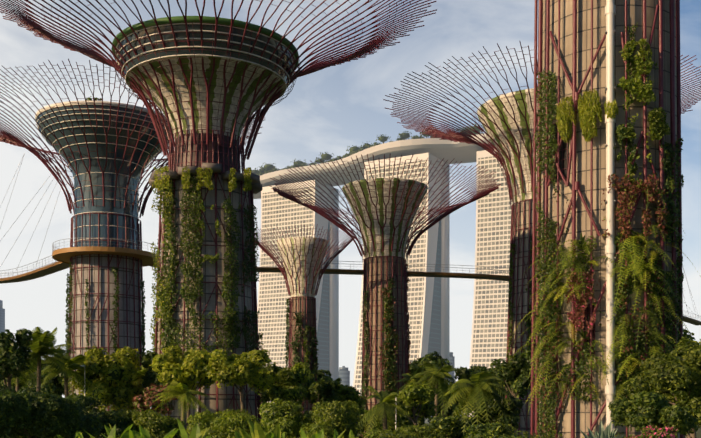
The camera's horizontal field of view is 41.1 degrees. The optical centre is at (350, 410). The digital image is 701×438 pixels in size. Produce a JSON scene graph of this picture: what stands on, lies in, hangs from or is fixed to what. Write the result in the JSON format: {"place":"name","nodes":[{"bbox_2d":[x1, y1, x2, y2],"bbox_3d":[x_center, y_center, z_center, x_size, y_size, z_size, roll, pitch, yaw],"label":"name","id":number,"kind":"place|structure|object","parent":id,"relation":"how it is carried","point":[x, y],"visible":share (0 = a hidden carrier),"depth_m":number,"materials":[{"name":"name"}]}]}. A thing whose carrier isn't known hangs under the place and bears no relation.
{"place":"outdoors","nodes":[
{"label":"outdoors","id":0,"kind":"place"},
{"bbox_2d":[0,59,263,411],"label":"supertree","id":1,"kind":"object","parent":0,"point":[109,178],"depth_m":113.17},
{"bbox_2d":[36,104,168,243],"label":"horizontal ring bands","id":2,"kind":"object","parent":1,"relation":"attached to","point":[103,143],"visible":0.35,"depth_m":112.00,"materials":[{"name":"metal"}]},
{"bbox_2d":[52,246,157,266],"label":"walkway ring","id":3,"kind":"object","parent":1,"relation":"attached to","point":[64,255],"visible":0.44,"depth_m":112.68,"materials":[{"name":"yellow"}]},
{"bbox_2d":[0,261,69,283],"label":"skyway","id":4,"kind":"object","parent":3,"relation":"attached to","point":[47,270],"visible":0.9,"depth_m":129.76,"materials":[{"name":"yellow"}]},
{"bbox_2d":[1,255,56,275],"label":"skyway rails","id":5,"kind":"object","parent":4,"relation":"attached to","point":[29,266],"visible":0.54,"depth_m":131.19,"materials":[{"name":"grey metal"}]},
{"bbox_2d":[52,237,157,252],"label":"skyway ring rails","id":6,"kind":"object","parent":3,"relation":"on","point":[53,246],"visible":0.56,"depth_m":111.33,"materials":[{"name":"grey metal"}]},
{"bbox_2d":[68,213,143,410],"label":"supertree trunk","id":7,"kind":"object","parent":1,"relation":"attached to","point":[139,234],"visible":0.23,"depth_m":113.72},
{"bbox_2d":[65,96,153,394],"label":"climbing plants","id":8,"kind":"object","parent":1,"relation":"attached to","point":[67,329],"visible":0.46,"depth_m":114.12,"materials":[{"name":"green plant"}]},
{"bbox_2d":[0,0,436,418],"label":"supertree","id":9,"kind":"object","parent":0,"point":[208,270],"depth_m":85.44},
{"bbox_2d":[111,23,299,143],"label":"supertree cone cage","id":10,"kind":"object","parent":9,"relation":"attached to","point":[252,114],"visible":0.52,"depth_m":85.11,"materials":[{"name":"brown metal"}]},
{"bbox_2d":[115,23,295,104],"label":"canopy rim rings","id":11,"kind":"object","parent":9,"relation":"attached to","point":[286,87],"visible":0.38,"depth_m":82.41,"materials":[{"name":"brown metal"}]},
{"bbox_2d":[149,163,261,193],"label":"planter ring","id":12,"kind":"object","parent":9,"relation":"attached to","point":[256,184],"visible":0.44,"depth_m":85.32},
{"bbox_2d":[168,129,244,173],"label":"supertree neck","id":13,"kind":"object","parent":9,"relation":"attached to","point":[172,154],"visible":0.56,"depth_m":86.58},
{"bbox_2d":[154,171,260,422],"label":"supertree trunk","id":14,"kind":"object","parent":9,"relation":"attached to","point":[254,305],"visible":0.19,"depth_m":85.70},
{"bbox_2d":[149,166,265,402],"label":"climbing plants","id":15,"kind":"object","parent":14,"relation":"attached to","point":[162,298],"visible":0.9,"depth_m":84.97,"materials":[{"name":"green plant"}]},
{"bbox_2d":[0,300,454,385],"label":"buildings","id":16,"kind":"structure","parent":0,"point":[344,374],"depth_m":1101.69,"materials":[{"name":"grey concrete"}]},
{"bbox_2d":[257,180,338,401],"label":"hotel tower","id":17,"kind":"structure","parent":0,"point":[280,212],"depth_m":762.23,"materials":[{"name":"beige concrete"}]},
{"bbox_2d":[255,224,355,412],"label":"supertree","id":18,"kind":"object","parent":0,"point":[302,277],"depth_m":115.88},
{"bbox_2d":[288,296,316,413],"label":"supertree trunk","id":19,"kind":"object","parent":18,"relation":"attached to","point":[310,319],"visible":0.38,"depth_m":116.38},
{"bbox_2d":[284,298,318,408],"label":"climbing plants","id":20,"kind":"object","parent":19,"relation":"attached to","point":[296,343],"visible":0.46,"depth_m":115.90,"materials":[{"name":"green plant"}]},
{"bbox_2d":[0,153,698,316],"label":"skyway cables","id":21,"kind":"object","parent":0,"point":[55,205],"visible":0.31,"depth_m":137.53,"materials":[{"name":"grey metal"}]},
{"bbox_2d":[0,0,700,397],"label":"sky","id":22,"kind":"structure","parent":0,"point":[332,109],"materials":[{"name":"blue"}]},
{"bbox_2d":[269,154,500,437],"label":"supertree","id":23,"kind":"object","parent":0,"point":[387,231],"depth_m":117.04},
{"bbox_2d":[361,256,407,437],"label":"supertree trunk","id":24,"kind":"object","parent":23,"relation":"attached to","point":[392,323],"visible":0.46,"depth_m":117.59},
{"bbox_2d":[361,264,410,409],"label":"climbing plants","id":25,"kind":"object","parent":24,"relation":"attached to","point":[388,310],"visible":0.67,"depth_m":116.65,"materials":[{"name":"green plant"}]},
{"bbox_2d":[339,181,429,261],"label":"funnel","id":26,"kind":"object","parent":23,"relation":"attached to","point":[390,223],"visible":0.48,"depth_m":116.89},
{"bbox_2d":[149,411,700,437],"bbox_3d":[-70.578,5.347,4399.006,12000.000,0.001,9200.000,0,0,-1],"label":"ground","id":27,"kind":"structure","parent":0,"point":[698,433],"depth_m":246.02,"materials":[{"name":"green plant"}]},
{"bbox_2d":[80,365,84,395],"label":"lamp post","id":28,"kind":"object","parent":27,"relation":"on","point":[84,377],"visible":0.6,"depth_m":83.14,"materials":[{"name":"white metal"}]},
{"bbox_2d":[54,417,636,437],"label":"plants","id":29,"kind":"object","parent":27,"relation":"on","point":[256,431],"visible":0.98,"depth_m":26.59,"materials":[{"name":"green plant"}]},
{"bbox_2d":[0,124,700,437],"bbox_3d":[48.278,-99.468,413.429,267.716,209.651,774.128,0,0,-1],"label":"garden trees","id":30,"kind":"object","parent":27,"relation":"on","point":[40,407],"visible":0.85,"depth_m":67.91,"materials":[{"name":"green plant"}]},
{"bbox_2d":[353,153,449,395],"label":"hotel tower","id":31,"kind":"structure","parent":27,"relation":"on","point":[428,299],"depth_m":677.41,"materials":[{"name":"beige concrete"}]},
{"bbox_2d":[469,149,513,367],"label":"hotel tower","id":32,"kind":"structure","parent":27,"relation":"on","point":[490,300],"depth_m":655.68,"materials":[{"name":"beige concrete"}]},
{"bbox_2d":[253,133,492,198],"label":"rooftop sky deck","id":33,"kind":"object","parent":32,"relation":"on","point":[450,151],"depth_m":691.31,"materials":[{"name":"grey concrete"}]},
{"bbox_2d":[151,264,700,325],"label":"skyway","id":34,"kind":"object","parent":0,"point":[438,274],"visible":0.27,"depth_m":131.67,"materials":[{"name":"yellow"}]},
{"bbox_2d":[257,259,700,321],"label":"skyway rails","id":35,"kind":"object","parent":34,"relation":"attached to","point":[263,261],"visible":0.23,"depth_m":132.58,"materials":[{"name":"grey metal"}]},
{"bbox_2d":[383,41,700,437],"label":"supertree","id":36,"kind":"object","parent":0,"point":[513,128],"depth_m":109.03},
{"bbox_2d":[474,92,536,208],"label":"supertree cone cage","id":37,"kind":"object","parent":36,"relation":"attached to","point":[509,151],"visible":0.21,"depth_m":109.11,"materials":[{"name":"brown metal"}]},
{"bbox_2d":[505,199,536,435],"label":"supertree trunk","id":38,"kind":"object","parent":36,"relation":"attached to","point":[513,219],"visible":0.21,"depth_m":109.57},
{"bbox_2d":[506,234,535,398],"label":"climbing plants","id":39,"kind":"object","parent":38,"relation":"attached to","point":[529,321],"visible":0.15,"depth_m":110.32,"materials":[{"name":"green plant"}]},
{"bbox_2d":[539,0,679,437],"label":"supertree","id":40,"kind":"object","parent":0,"point":[634,17],"visible":0.33,"depth_m":48.50},
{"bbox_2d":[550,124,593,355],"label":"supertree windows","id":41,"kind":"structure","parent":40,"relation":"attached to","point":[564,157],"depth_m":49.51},
{"bbox_2d":[549,123,594,356],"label":"supertree grilles","id":42,"kind":"object","parent":40,"relation":"attached to","point":[562,169],"visible":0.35,"depth_m":48.56,"materials":[{"name":"brown metal"}]},
{"bbox_2d":[530,0,683,437],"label":"supertree pipes","id":43,"kind":"object","parent":40,"relation":"attached to","point":[573,83],"visible":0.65,"depth_m":48.62,"materials":[{"name":"red metal"}]},
{"bbox_2d":[605,0,615,436],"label":"drainpipe","id":44,"kind":"object","parent":40,"relation":"attached to","point":[610,245],"visible":0.94,"depth_m":47.58,"materials":[{"name":"beige metal"}]},
{"bbox_2d":[605,29,615,429],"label":"pipe brackets","id":45,"kind":"object","parent":44,"relation":"attached to","point":[605,203],"visible":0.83,"depth_m":47.58,"materials":[{"name":"metal"}]},
{"bbox_3d":[14.289,-32.515,51.754,34.721,12.372,35.223,0,0,-1],"label":"supertree","id":46,"kind":"object","parent":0,"visible":0},
{"bbox_2d":[505,21,700,437],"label":"vines","id":47,"kind":"object","parent":46,"relation":"attached to","point":[586,104],"visible":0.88,"depth_m":47.92,"materials":[{"name":"green plant"}]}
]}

